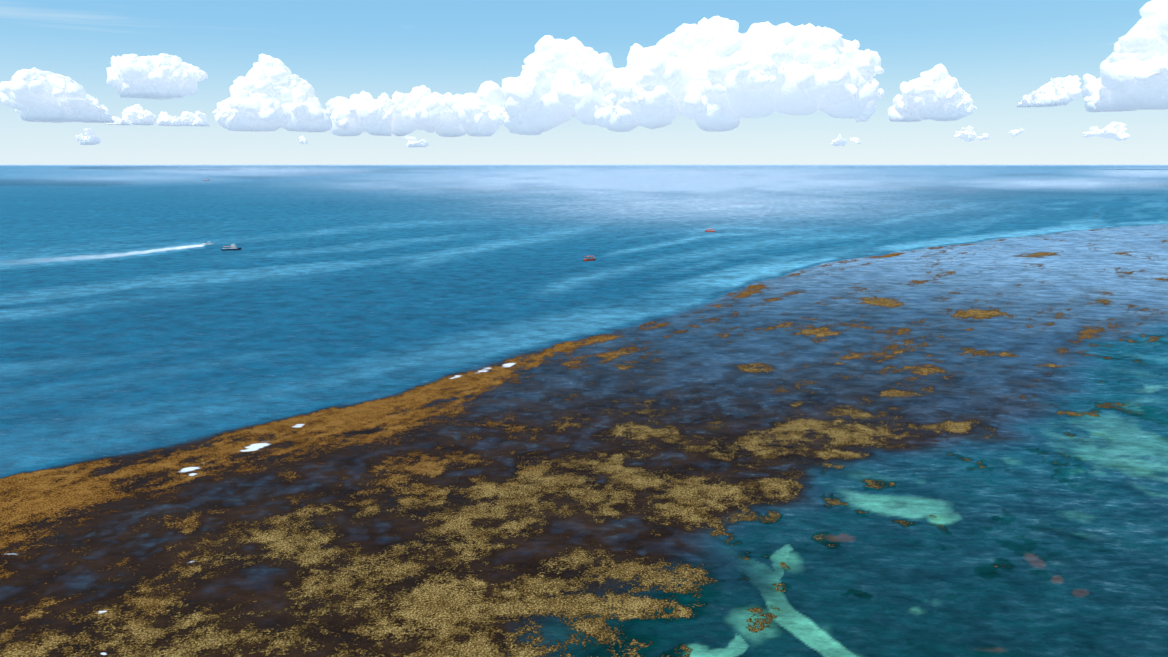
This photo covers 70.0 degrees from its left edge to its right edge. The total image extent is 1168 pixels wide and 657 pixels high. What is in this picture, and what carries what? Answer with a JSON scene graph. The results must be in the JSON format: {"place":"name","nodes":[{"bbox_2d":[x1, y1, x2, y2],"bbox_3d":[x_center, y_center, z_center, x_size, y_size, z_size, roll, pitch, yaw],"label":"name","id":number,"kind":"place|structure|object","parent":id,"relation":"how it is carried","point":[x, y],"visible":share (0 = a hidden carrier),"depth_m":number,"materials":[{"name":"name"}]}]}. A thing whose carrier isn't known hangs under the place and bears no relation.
{"place":"outdoors","nodes":[
{"label":"outdoors","id":0,"kind":"place"},
{"bbox_2d":[0,68,114,122],"bbox_3d":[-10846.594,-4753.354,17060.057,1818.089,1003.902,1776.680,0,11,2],"label":"cloud","id":1,"kind":"structure","parent":0,"point":[33,95],"depth_m":16685.56,"materials":[{"name":"white"}]},
{"bbox_2d":[106,53,207,99],"bbox_3d":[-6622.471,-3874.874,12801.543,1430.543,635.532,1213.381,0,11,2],"label":"cloud","id":2,"kind":"structure","parent":0,"point":[161,76],"depth_m":12611.45,"materials":[{"name":"white"}]},
{"bbox_2d":[104,104,209,126],"bbox_3d":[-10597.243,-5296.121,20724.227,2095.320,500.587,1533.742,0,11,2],"label":"cloud","id":3,"kind":"structure","parent":0,"point":[136,114],"depth_m":20558.17,"materials":[{"name":"white"}]},
{"bbox_2d":[212,53,331,131],"bbox_3d":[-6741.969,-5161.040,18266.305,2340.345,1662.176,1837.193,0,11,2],"label":"cloud","id":4,"kind":"structure","parent":0,"point":[268,93],"depth_m":17846.76,"materials":[{"name":"white"}]},
{"bbox_2d":[326,81,504,136],"bbox_3d":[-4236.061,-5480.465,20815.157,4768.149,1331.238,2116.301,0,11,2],"label":"cloud","id":5,"kind":"structure","parent":0,"point":[422,107],"depth_m":20495.51,"materials":[{"name":"white"}]},
{"bbox_2d":[495,35,624,134],"bbox_3d":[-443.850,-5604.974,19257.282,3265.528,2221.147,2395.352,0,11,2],"label":"cloud","id":6,"kind":"structure","parent":0,"point":[556,82],"depth_m":18710.72,"materials":[{"name":"white"}]},
{"bbox_2d":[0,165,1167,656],"bbox_3d":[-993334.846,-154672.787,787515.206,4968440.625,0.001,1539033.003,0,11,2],"label":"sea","id":7,"kind":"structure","parent":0,"point":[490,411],"depth_m":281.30,"materials":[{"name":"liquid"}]},
{"bbox_2d":[221,244,241,250],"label":"boat","id":8,"kind":"object","parent":7,"relation":"on","point":[233,246],"visible":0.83,"depth_m":810.57,"materials":[{"name":"metal"}]},
{"bbox_2d":[583,256,595,260],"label":"red boat","id":9,"kind":"object","parent":7,"relation":"on","point":[590,259],"visible":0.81,"depth_m":721.59,"materials":[{"name":"metal"}]},
{"bbox_2d":[0,0,1167,164],"label":"sky","id":10,"kind":"structure","parent":0,"point":[999,52],"materials":[{"name":"blue"}]},
{"bbox_2d":[593,16,884,131],"bbox_3d":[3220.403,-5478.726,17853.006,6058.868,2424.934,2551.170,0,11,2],"label":"cloud","id":11,"kind":"structure","parent":0,"point":[716,74],"depth_m":17344.94,"materials":[{"name":"white"}]},
{"bbox_2d":[887,64,976,121],"bbox_3d":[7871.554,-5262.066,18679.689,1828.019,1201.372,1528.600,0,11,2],"label":"cloud","id":12,"kind":"structure","parent":0,"point":[936,93],"depth_m":18312.98,"materials":[{"name":"white"}]},
{"bbox_2d":[1017,75,1081,106],"bbox_3d":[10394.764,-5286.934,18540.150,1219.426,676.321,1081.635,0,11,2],"label":"cloud","id":13,"kind":"structure","parent":0,"point":[1054,92],"depth_m":18357.04,"materials":[{"name":"white"}]},
{"bbox_2d":[1082,0,1167,111],"bbox_3d":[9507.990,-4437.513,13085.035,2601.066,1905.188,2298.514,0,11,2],"label":"cloud","id":14,"kind":"structure","parent":0,"point":[1134,71],"depth_m":13013.42,"materials":[{"name":"white"}]}
]}

